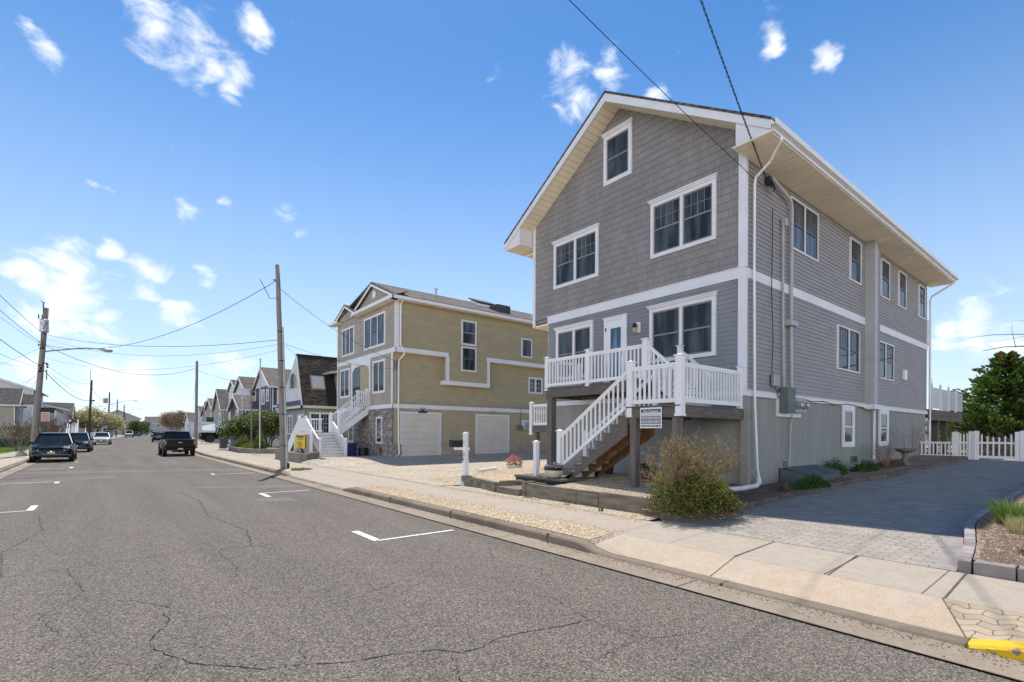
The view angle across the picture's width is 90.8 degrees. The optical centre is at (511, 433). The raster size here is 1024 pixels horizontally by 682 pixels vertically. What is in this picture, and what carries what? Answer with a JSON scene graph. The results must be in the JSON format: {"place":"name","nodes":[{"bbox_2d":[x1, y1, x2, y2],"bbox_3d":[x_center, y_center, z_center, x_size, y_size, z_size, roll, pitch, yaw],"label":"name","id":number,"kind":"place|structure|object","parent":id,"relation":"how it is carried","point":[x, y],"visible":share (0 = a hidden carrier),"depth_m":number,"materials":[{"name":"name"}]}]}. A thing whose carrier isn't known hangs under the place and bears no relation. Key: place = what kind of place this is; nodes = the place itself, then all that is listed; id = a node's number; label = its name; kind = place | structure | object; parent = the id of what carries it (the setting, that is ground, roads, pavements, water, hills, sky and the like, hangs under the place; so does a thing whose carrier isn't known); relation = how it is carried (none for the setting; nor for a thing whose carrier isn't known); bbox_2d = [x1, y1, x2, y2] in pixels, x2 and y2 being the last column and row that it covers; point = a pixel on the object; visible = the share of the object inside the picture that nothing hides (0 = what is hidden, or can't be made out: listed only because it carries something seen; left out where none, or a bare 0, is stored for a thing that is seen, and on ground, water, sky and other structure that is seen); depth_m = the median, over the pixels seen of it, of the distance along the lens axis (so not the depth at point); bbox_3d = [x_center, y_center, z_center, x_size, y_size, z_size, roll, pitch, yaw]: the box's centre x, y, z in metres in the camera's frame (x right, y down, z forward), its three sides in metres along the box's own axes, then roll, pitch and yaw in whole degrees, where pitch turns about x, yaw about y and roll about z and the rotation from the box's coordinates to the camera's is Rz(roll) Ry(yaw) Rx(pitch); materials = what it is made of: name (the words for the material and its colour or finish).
{"place":"outdoors","nodes":[
{"label":"outdoors","id":0,"kind":"place"},
{"bbox_2d":[0,388,34,438],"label":"beach house","id":1,"kind":"structure","parent":0,"point":[14,404],"depth_m":59.99,"materials":[{"name":"beige"}]},
{"bbox_2d":[309,452,546,485],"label":"gravel driveway","id":2,"kind":"structure","parent":0,"point":[422,469],"depth_m":24.75,"materials":[{"name":"beige gravel"}]},
{"bbox_2d":[0,435,1015,681],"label":"road","id":3,"kind":"structure","parent":0,"point":[286,593],"depth_m":5.31,"materials":[{"name":"grey asphalt"}]},
{"bbox_2d":[28,432,77,461],"bbox_3d":[-27.677,0.820,30.593,2.224,1.765,4.867,0,0,-39],"label":"parked car","id":4,"kind":"object","parent":3,"relation":"on","point":[53,445],"visible":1,"depth_m":29.34,"materials":[{"name":"blue paint"}]},
{"bbox_2d":[71,432,93,451],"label":"parked car","id":5,"kind":"object","parent":3,"relation":"on","point":[85,440],"visible":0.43,"depth_m":43.69,"materials":[{"name":"blue paint"}]},
{"bbox_2d":[5,461,304,501],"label":"road patches","id":6,"kind":"object","parent":3,"relation":"on","point":[112,476],"visible":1,"depth_m":18.75,"materials":[{"name":"grey asphalt"}]},
{"bbox_2d":[158,431,195,455],"bbox_3d":[-25.833,0.746,38.924,2.260,1.930,5.790,0,0,-39],"label":"parked truck","id":7,"kind":"object","parent":3,"relation":"on","point":[176,441],"visible":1,"depth_m":37.20,"materials":[{"name":"black paint"}]},
{"bbox_2d":[0,466,697,681],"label":"road cracks","id":8,"kind":"object","parent":3,"relation":"on","point":[277,634],"visible":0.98,"depth_m":4.56,"materials":[{"name":"black asphalt"}]},
{"bbox_2d":[189,451,1023,681],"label":"gutter","id":9,"kind":"object","parent":3,"relation":"on","point":[977,660],"visible":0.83,"depth_m":5.37,"materials":[{"name":"concrete"}]},
{"bbox_2d":[318,495,1023,675],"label":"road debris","id":10,"kind":"object","parent":3,"relation":"on","point":[751,597],"visible":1,"depth_m":5.07,"materials":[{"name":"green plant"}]},
{"bbox_2d":[0,433,1022,681],"bbox_3d":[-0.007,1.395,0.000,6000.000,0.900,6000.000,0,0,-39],"label":"ground","id":11,"kind":"structure","parent":0,"point":[312,461],"depth_m":8.54,"materials":[{"name":"beige concrete"}]},
{"bbox_2d":[0,453,28,467],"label":"gravel verge","id":12,"kind":"structure","parent":11,"relation":"on","point":[7,461],"depth_m":28.25,"materials":[{"name":"beige gravel"}]},
{"bbox_2d":[23,415,70,439],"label":"shrub","id":13,"kind":"object","parent":12,"relation":"on","point":[54,427],"visible":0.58,"depth_m":44.56,"materials":[{"name":"brown plant"}]},
{"bbox_2d":[29,301,112,449],"bbox_3d":[-30.931,-3.712,35.564,4.507,10.736,1.191,0,0,-39],"label":"utility pole","id":14,"kind":"object","parent":12,"relation":"on","point":[44,324],"visible":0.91,"depth_m":34.53,"materials":[{"name":"brown wood"}]},
{"bbox_2d":[0,378,76,436],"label":"beach house","id":15,"kind":"structure","parent":11,"relation":"on","point":[58,413],"depth_m":75.36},
{"bbox_2d":[43,402,85,432],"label":"beach house","id":16,"kind":"structure","parent":11,"relation":"on","point":[66,408],"depth_m":105.40,"materials":[{"name":"grey"}]},
{"bbox_2d":[71,405,128,436],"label":"blossom tree","id":17,"kind":"object","parent":11,"relation":"on","point":[99,420],"visible":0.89,"depth_m":108.61,"materials":[{"name":"beige plant"}]},
{"bbox_2d":[125,420,150,434],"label":"evergreen tree","id":18,"kind":"object","parent":11,"relation":"on","point":[141,427],"visible":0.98,"depth_m":209.58,"materials":[{"name":"green plant"}]},
{"bbox_2d":[144,417,184,431],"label":"beach house","id":19,"kind":"structure","parent":11,"relation":"on","point":[155,425],"depth_m":289.42,"materials":[{"name":"white"}]},
{"bbox_2d":[155,410,189,430],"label":"bare tree","id":20,"kind":"object","parent":11,"relation":"on","point":[170,420],"visible":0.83,"depth_m":169.90,"materials":[{"name":"brown plant"}]},
{"bbox_2d":[194,361,197,447],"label":"utility pole","id":21,"kind":"object","parent":11,"relation":"on","point":[196,407],"visible":0.88,"depth_m":49.88,"materials":[{"name":"brown wood"}]},
{"bbox_2d":[198,427,228,442],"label":"parked truck","id":22,"kind":"object","parent":11,"relation":"on","point":[210,437],"visible":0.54,"depth_m":66.41,"materials":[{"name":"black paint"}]},
{"bbox_2d":[211,389,228,441],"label":"beach house","id":23,"kind":"structure","parent":11,"relation":"on","point":[220,406],"depth_m":75.67,"materials":[{"name":"beige"}]},
{"bbox_2d":[226,394,258,445],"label":"beach house","id":24,"kind":"structure","parent":11,"relation":"on","point":[234,407],"depth_m":55.56,"materials":[{"name":"grey"}]},
{"bbox_2d":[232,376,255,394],"bbox_3d":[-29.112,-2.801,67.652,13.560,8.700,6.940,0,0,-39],"label":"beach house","id":25,"kind":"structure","parent":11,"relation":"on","point":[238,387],"depth_m":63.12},
{"bbox_2d":[223,456,296,470],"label":"stone verge","id":26,"kind":"structure","parent":11,"relation":"on","point":[272,466],"depth_m":26.14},
{"bbox_2d":[260,264,289,468],"bbox_3d":[-10.537,-2.923,22.522,1.243,9.271,0.402,0,0,-20],"label":"utility pole","id":27,"kind":"object","parent":26,"relation":"on","point":[284,463],"visible":0.86,"depth_m":22.55,"materials":[{"name":"brown wood"}]},
{"bbox_2d":[228,446,292,453],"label":"planter wall","id":28,"kind":"structure","parent":11,"relation":"on","point":[270,450],"depth_m":37.82,"materials":[{"name":"stone"}]},
{"bbox_2d":[216,410,278,441],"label":"pine bush","id":29,"kind":"object","parent":28,"relation":"on","point":[236,429],"visible":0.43,"depth_m":44.75,"materials":[{"name":"green plant"}]},
{"bbox_2d":[243,409,278,446],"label":"pine bush","id":30,"kind":"object","parent":28,"relation":"on","point":[270,422],"visible":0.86,"depth_m":42.93,"materials":[{"name":"green plant"}]},
{"bbox_2d":[252,367,291,434],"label":"beach house","id":31,"kind":"structure","parent":11,"relation":"on","point":[269,389],"depth_m":52.46,"materials":[{"name":"blue"}]},
{"bbox_2d":[275,451,318,461],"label":"planter wall","id":32,"kind":"structure","parent":11,"relation":"on","point":[293,456],"depth_m":26.95,"materials":[{"name":"grey stone"}]},
{"bbox_2d":[294,430,312,452],"bbox_3d":[-12.131,0.505,29.383,0.180,1.365,3.180,0,0,-39],"label":"sign frame","id":33,"kind":"object","parent":32,"relation":"on","point":[308,443],"visible":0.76,"depth_m":28.66,"materials":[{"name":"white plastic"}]},
{"bbox_2d":[275,354,336,447],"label":"beach cottage","id":34,"kind":"structure","parent":11,"relation":"on","point":[311,391],"depth_m":39.41,"materials":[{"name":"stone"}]},
{"bbox_2d":[309,412,328,431],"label":"window","id":35,"kind":"structure","parent":34,"relation":"in","point":[325,416],"depth_m":39.15,"materials":[{"name":"white glass"}]},
{"bbox_2d":[288,470,370,488],"bbox_3d":[-6.866,1.655,18.407,0.650,0.144,7.300,0,0,-39],"label":"driveway apron","id":36,"kind":"object","parent":11,"relation":"on","point":[331,480],"visible":0.94,"depth_m":18.02,"materials":[{"name":"concrete"}]},
{"bbox_2d":[288,282,548,456],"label":"beach house","id":37,"kind":"structure","parent":11,"relation":"on","point":[473,368],"depth_m":31.44,"materials":[{"name":"beige wood"}]},
{"bbox_2d":[340,368,349,398],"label":"window","id":38,"kind":"structure","parent":37,"relation":"in","point":[344,373],"depth_m":34.58,"materials":[{"name":"white glass"}]},
{"bbox_2d":[342,325,354,357],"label":"window","id":39,"kind":"structure","parent":37,"relation":"in","point":[348,345],"depth_m":34.18,"materials":[{"name":"white glass"}]},
{"bbox_2d":[364,310,385,350],"bbox_3d":[-8.384,-6.224,30.872,0.060,2.000,3.100,0,0,-39],"label":"window","id":40,"kind":"structure","parent":37,"relation":"in","point":[374,326],"depth_m":30.75,"materials":[{"name":"clear glass"}]},
{"bbox_2d":[372,358,384,393],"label":"window","id":41,"kind":"structure","parent":37,"relation":"in","point":[378,373],"depth_m":30.31,"materials":[{"name":"clear glass"}]},
{"bbox_2d":[402,414,438,455],"bbox_3d":[-5.396,0.168,30.082,2.480,2.608,0.032,0,0,-39],"label":"garage door","id":42,"kind":"structure","parent":37,"relation":"in","point":[418,433],"depth_m":30.05,"materials":[{"name":"paint"}]},
{"bbox_2d":[461,319,476,345],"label":"window","id":43,"kind":"structure","parent":37,"relation":"in","point":[468,328],"depth_m":31.67,"materials":[{"name":"clear"}]},
{"bbox_2d":[461,346,476,371],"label":"window","id":44,"kind":"structure","parent":37,"relation":"in","point":[468,354],"depth_m":31.67,"materials":[{"name":"clear glass"}]},
{"bbox_2d":[477,416,507,453],"bbox_3d":[-1.254,0.189,33.404,2.500,2.608,0.032,0,0,-39],"label":"garage door","id":45,"kind":"structure","parent":37,"relation":"in","point":[486,438],"depth_m":33.34,"materials":[{"name":"paint"}]},
{"bbox_2d":[528,377,542,393],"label":"window","id":46,"kind":"structure","parent":37,"relation":"in","point":[535,385],"depth_m":35.67,"materials":[{"name":"clear glass"}]},
{"bbox_2d":[454,432,469,485],"bbox_3d":[-1.521,0.780,15.671,0.400,1.665,0.750,0,0,-39],"label":"mailbox post","id":47,"kind":"object","parent":11,"relation":"on","point":[465,448],"visible":0.88,"depth_m":15.48,"materials":[{"name":"white plastic"}]},
{"bbox_2d":[461,475,498,491],"bbox_3d":[-0.938,1.442,14.540,0.171,0.307,2.403,0,0,-27],"label":"landscape timber","id":48,"kind":"object","parent":11,"relation":"on","point":[477,482],"visible":0.8,"depth_m":14.29,"materials":[{"name":"grey wood"}]},
{"bbox_2d":[350,484,629,553],"bbox_3d":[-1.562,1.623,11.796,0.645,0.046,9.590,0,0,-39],"label":"gravel verge","id":49,"kind":"structure","parent":11,"relation":"on","point":[543,524],"depth_m":10.11,"materials":[{"name":"beige gravel"}]},
{"bbox_2d":[497,485,521,495],"bbox_3d":[0.152,1.521,13.164,0.680,0.240,0.900,0,0,-39],"label":"wooden step","id":50,"kind":"object","parent":11,"relation":"on","point":[516,490],"visible":0.52,"depth_m":12.97,"materials":[{"name":"grey wood"}]},
{"bbox_2d":[189,450,968,646],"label":"kerb","id":51,"kind":"structure","parent":11,"relation":"on","point":[580,544],"depth_m":7.53,"materials":[{"name":"concrete"}]},
{"bbox_2d":[250,465,1021,680],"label":"kerb joints","id":52,"kind":"object","parent":51,"relation":"on","point":[965,643],"visible":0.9,"depth_m":5.46,"materials":[{"name":"grey concrete"}]},
{"bbox_2d":[576,490,598,506],"bbox_3d":[1.692,1.428,10.989,0.171,0.362,0.620,0,0,-39],"label":"landscape timber","id":53,"kind":"object","parent":11,"relation":"on","point":[587,497],"visible":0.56,"depth_m":10.92,"materials":[{"name":"grey wood"}]},
{"bbox_2d":[598,492,670,518],"bbox_3d":[2.428,1.429,10.112,0.162,0.366,1.631,0,0,-40],"label":"landscape timber","id":54,"kind":"object","parent":11,"relation":"on","point":[626,503],"visible":0.58,"depth_m":10.13,"materials":[{"name":"grey wood"}]},
{"bbox_2d":[503,91,962,491],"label":"beach house","id":55,"kind":"structure","parent":11,"relation":"on","point":[689,275],"depth_m":14.35,"materials":[{"name":"grey paint"}]},
{"bbox_2d":[553,320,594,380],"bbox_3d":[2.025,-2.682,16.571,0.125,1.785,1.770,0,0,-39],"label":"window","id":56,"kind":"structure","parent":55,"relation":"in","point":[572,339],"depth_m":16.55,"materials":[{"name":"clear glass"}]},
{"bbox_2d":[551,223,599,289],"bbox_3d":[2.066,-5.732,16.540,0.125,1.625,2.110,0,0,-39],"label":"window","id":57,"kind":"structure","parent":55,"relation":"in","point":[576,255],"depth_m":16.49,"materials":[{"name":"white glass"}]},
{"bbox_2d":[602,313,627,382],"bbox_3d":[3.112,-2.434,15.213,0.090,2.200,0.920,0,0,-39],"label":"front door","id":58,"kind":"structure","parent":55,"relation":"in","point":[615,327],"depth_m":15.23,"materials":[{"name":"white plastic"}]},
{"bbox_2d":[601,117,633,186],"bbox_3d":[3.171,-8.406,15.179,0.125,1.585,1.180,0,0,-39],"label":"window","id":59,"kind":"structure","parent":55,"relation":"in","point":[617,142],"depth_m":15.18,"materials":[{"name":"clear glass"}]},
{"bbox_2d":[640,407,661,427],"bbox_3d":[3.038,-0.339,11.023,0.012,0.450,0.560,0,0,-39],"label":"support sign","id":60,"kind":"object","parent":55,"relation":"attached to","point":[651,417],"visible":1,"depth_m":11.00,"materials":[{"name":"white plastic"}]},
{"bbox_2d":[569,0,770,193],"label":"utility wire","id":61,"kind":"object","parent":55,"relation":"attached to","point":[656,85],"visible":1,"depth_m":9.96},
{"bbox_2d":[646,291,717,363],"bbox_3d":[4.506,-2.769,13.478,0.125,1.605,2.100,0,0,-39],"label":"window","id":62,"kind":"structure","parent":55,"relation":"in","point":[690,322],"depth_m":13.37,"materials":[{"name":"white glass"}]},
{"bbox_2d":[647,172,718,259],"bbox_3d":[4.524,-5.719,13.474,0.125,1.625,2.070,0,0,-39],"label":"window","id":63,"kind":"structure","parent":55,"relation":"in","point":[685,217],"depth_m":13.42,"materials":[{"name":"white glass"}]},
{"bbox_2d":[700,0,768,184],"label":"utility wire","id":64,"kind":"object","parent":55,"relation":"attached to","point":[717,46],"visible":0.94,"depth_m":10.30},
{"bbox_2d":[789,196,818,262],"bbox_3d":[8.272,-5.727,14.259,1.860,1.400,0.060,0,0,-39],"label":"window","id":65,"kind":"structure","parent":55,"relation":"in","point":[806,221],"depth_m":14.25,"materials":[{"name":"clear glass"}]},
{"bbox_2d":[780,464,839,482],"bbox_3d":[8.277,1.175,13.808,2.400,0.535,0.779,0,0,-39],"label":"cellar bulkhead","id":66,"kind":"object","parent":55,"relation":"attached to","point":[794,474],"visible":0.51,"depth_m":13.38,"materials":[{"name":"metal"}]},
{"bbox_2d":[836,324,859,373],"bbox_3d":[10.967,-2.713,16.433,1.950,1.400,0.060,0,0,-39],"label":"window","id":67,"kind":"structure","parent":55,"relation":"in","point":[848,340],"depth_m":16.39,"materials":[{"name":"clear glass"}]},
{"bbox_2d":[841,406,854,446],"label":"window","id":68,"kind":"structure","parent":55,"relation":"in","point":[848,412],"depth_m":16.41,"materials":[{"name":"clear glass"}]},
{"bbox_2d":[849,237,861,285],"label":"window","id":69,"kind":"structure","parent":55,"relation":"in","point":[855,248],"depth_m":16.79,"materials":[{"name":"clear glass"}]},
{"bbox_2d":[878,410,888,445],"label":"window","id":70,"kind":"structure","parent":55,"relation":"in","point":[883,415],"depth_m":18.69,"materials":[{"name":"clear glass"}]},
{"bbox_2d":[880,258,889,300],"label":"window","id":71,"kind":"structure","parent":55,"relation":"in","point":[885,266],"depth_m":18.72,"materials":[{"name":"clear glass"}]},
{"bbox_2d":[880,341,893,380],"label":"window","id":72,"kind":"structure","parent":55,"relation":"in","point":[886,350],"depth_m":18.90,"materials":[{"name":"clear glass"}]},
{"bbox_2d":[898,270,906,309],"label":"window","id":73,"kind":"structure","parent":55,"relation":"in","point":[902,277],"depth_m":20.12,"materials":[{"name":"clear glass"}]},
{"bbox_2d":[918,284,925,319],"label":"window","id":74,"kind":"structure","parent":55,"relation":"in","point":[921,290],"depth_m":21.88,"materials":[{"name":"clear glass"}]},
{"bbox_2d":[589,533,965,637],"bbox_3d":[2.831,1.705,6.321,0.656,0.144,4.411,0,0,-39],"label":"driveway apron","id":75,"kind":"object","parent":11,"relation":"on","point":[919,610],"visible":1,"depth_m":5.74,"materials":[{"name":"concrete"}]},
{"bbox_2d":[640,454,961,511],"bbox_3d":[10.854,1.179,15.630,20.500,0.636,1.700,0,0,-39],"label":"mulch bed","id":76,"kind":"object","parent":11,"relation":"on","point":[919,460],"visible":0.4,"depth_m":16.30,"materials":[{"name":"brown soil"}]},
{"bbox_2d":[638,428,758,520],"bbox_3d":[3.377,0.673,9.565,2.424,1.688,1.984,0,0,-39],"label":"shrub","id":77,"kind":"object","parent":76,"relation":"on","point":[696,474],"visible":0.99,"depth_m":9.24,"materials":[{"name":"green plant"}]},
{"bbox_2d":[792,473,831,490],"bbox_3d":[7.483,1.172,12.569,2.244,0.377,0.512,0,0,-39],"label":"ground cover","id":78,"kind":"object","parent":76,"relation":"on","point":[809,483],"visible":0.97,"depth_m":12.37,"materials":[{"name":"green plant"}]},
{"bbox_2d":[850,459,879,471],"bbox_3d":[11.163,1.003,15.947,1.839,0.403,0.667,0,0,-39],"label":"ground cover","id":79,"kind":"object","parent":76,"relation":"on","point":[867,466],"visible":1,"depth_m":15.74,"materials":[{"name":"green plant"}]},
{"bbox_2d":[868,441,896,465],"bbox_3d":[12.486,0.667,16.841,1.061,0.965,0.746,0,0,-15],"label":"shrub","id":80,"kind":"object","parent":76,"relation":"on","point":[888,457],"visible":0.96,"depth_m":16.84,"materials":[{"name":"plant"}]},
{"bbox_2d":[660,456,967,520],"bbox_3d":[10.830,1.279,14.839,19.652,0.778,0.509,0,0,-36],"label":"bed edging","id":81,"kind":"object","parent":11,"relation":"on","point":[753,503],"visible":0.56,"depth_m":12.47,"materials":[{"name":"grey stone"}]},
{"bbox_2d":[952,431,971,458],"bbox_3d":[18.565,0.519,20.804,0.220,1.255,0.630,0,0,-39],"label":"picket fence","id":82,"kind":"object","parent":11,"relation":"on","point":[955,443],"visible":0.84,"depth_m":20.83,"materials":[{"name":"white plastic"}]},
{"bbox_2d":[944,599,1023,641],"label":"paver strip","id":83,"kind":"object","parent":11,"relation":"on","point":[977,622],"visible":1,"depth_m":4.53,"materials":[{"name":"beige stone"}]},
{"bbox_2d":[957,486,1023,582],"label":"bed edging","id":84,"kind":"object","parent":11,"relation":"on","point":[966,563],"visible":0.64,"depth_m":5.83,"materials":[{"name":"concrete"}]},
{"bbox_2d":[967,639,1023,661],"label":"painted kerb","id":85,"kind":"structure","parent":11,"relation":"on","point":[1013,650],"depth_m":4.12,"materials":[{"name":"yellow paint"}]},
{"bbox_2d":[973,491,1023,566],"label":"mulch bed","id":86,"kind":"object","parent":11,"relation":"on","point":[981,539],"visible":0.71,"depth_m":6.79,"materials":[{"name":"brown wood"}]},
{"bbox_2d":[975,496,1023,524],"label":"ornamental grass","id":87,"kind":"object","parent":86,"relation":"on","point":[1010,509],"depth_m":7.67,"materials":[{"name":"green plant"}]},
{"bbox_2d":[998,512,1023,534],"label":"ornamental grass","id":88,"kind":"object","parent":86,"relation":"on","point":[1015,526],"depth_m":7.12,"materials":[{"name":"yellow plant"}]},
{"bbox_2d":[0,0,1023,421],"label":"sky","id":89,"kind":"structure","parent":0,"point":[160,160],"materials":[{"name":"blue"}]},
{"bbox_2d":[469,466,629,484],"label":"gravel terrace","id":90,"kind":"structure","parent":0,"point":[501,475],"depth_m":15.43,"materials":[{"name":"beige gravel"}]},
{"bbox_2d":[514,473,590,485],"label":"wooden platform","id":91,"kind":"structure","parent":90,"relation":"on","point":[541,478],"depth_m":13.15,"materials":[{"name":"grey wood"}]},
{"bbox_2d":[543,462,563,477],"bbox_3d":[1.107,0.948,13.134,0.577,0.406,0.583,0,0,-39],"label":"flower pot","id":92,"kind":"object","parent":91,"relation":"on","point":[553,470],"visible":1,"depth_m":12.98,"materials":[{"name":"white ceramic"}]},
{"bbox_2d":[198,445,1023,613],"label":"sidewalk","id":93,"kind":"structure","parent":0,"point":[999,594],"depth_m":6.97,"materials":[{"name":"concrete"}]},
{"bbox_2d":[424,484,659,521],"bbox_3d":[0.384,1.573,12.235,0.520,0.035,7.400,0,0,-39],"label":"gravel bed","id":94,"kind":"object","parent":93,"relation":"on","point":[558,503],"visible":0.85,"depth_m":11.02,"materials":[{"name":"beige gravel"}]},
{"bbox_2d":[526,483,579,503],"bbox_3d":[0.943,1.423,11.939,0.171,0.364,1.760,0,0,-38],"label":"landscape timber","id":95,"kind":"object","parent":94,"relation":"on","point":[560,494],"visible":0.73,"depth_m":11.82,"materials":[{"name":"grey wood"}]},
{"bbox_2d":[244,457,1021,638],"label":"pavement joints","id":96,"kind":"object","parent":93,"relation":"on","point":[953,587],"visible":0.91,"depth_m":5.62,"materials":[{"name":"grey concrete"}]},
{"bbox_2d":[555,475,732,497],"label":"gravel terrace","id":97,"kind":"structure","parent":0,"point":[616,492],"depth_m":11.89,"materials":[{"name":"beige gravel"}]},
{"bbox_2d":[559,477,684,496],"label":"pebbles","id":98,"kind":"object","parent":97,"relation":"on","point":[610,481],"visible":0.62,"depth_m":11.93,"materials":[{"name":"beige gravel"}]},
{"bbox_2d":[655,457,1023,567],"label":"driveway","id":99,"kind":"structure","parent":0,"point":[911,518],"depth_m":9.48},
{"bbox_2d":[934,484,1023,570],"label":"driveway border","id":100,"kind":"object","parent":99,"relation":"on","point":[950,553],"visible":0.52,"depth_m":7.19,"materials":[{"name":"concrete"}]},
{"bbox_2d":[971,431,1023,460],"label":"picket gate","id":101,"kind":"structure","parent":99,"relation":"on","point":[1018,443],"depth_m":19.92,"materials":[{"name":"white plastic"}]},
{"bbox_2d":[926,449,1014,458],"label":"back yard","id":102,"kind":"structure","parent":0,"point":[951,452],"depth_m":26.71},
{"bbox_2d":[925,350,1023,449],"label":"tree","id":103,"kind":"object","parent":102,"relation":"on","point":[987,414],"visible":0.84,"depth_m":30.55,"materials":[{"name":"green plant"}]},
{"bbox_2d":[979,432,1014,456],"bbox_3d":[23.848,0.530,20.977,5.342,1.122,6.779,0,0,-39],"label":"brush pile","id":104,"kind":"object","parent":102,"relation":"on","point":[996,450],"visible":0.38,"depth_m":21.98,"materials":[{"name":"brown plant"}]},
{"label":"lawn","id":105,"kind":"structure","parent":0,"visible":0},
{"bbox_2d":[0,419,41,450],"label":"shrub","id":106,"kind":"object","parent":105,"relation":"on","point":[17,428],"visible":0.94,"depth_m":40.41,"materials":[{"name":"brown plant"}]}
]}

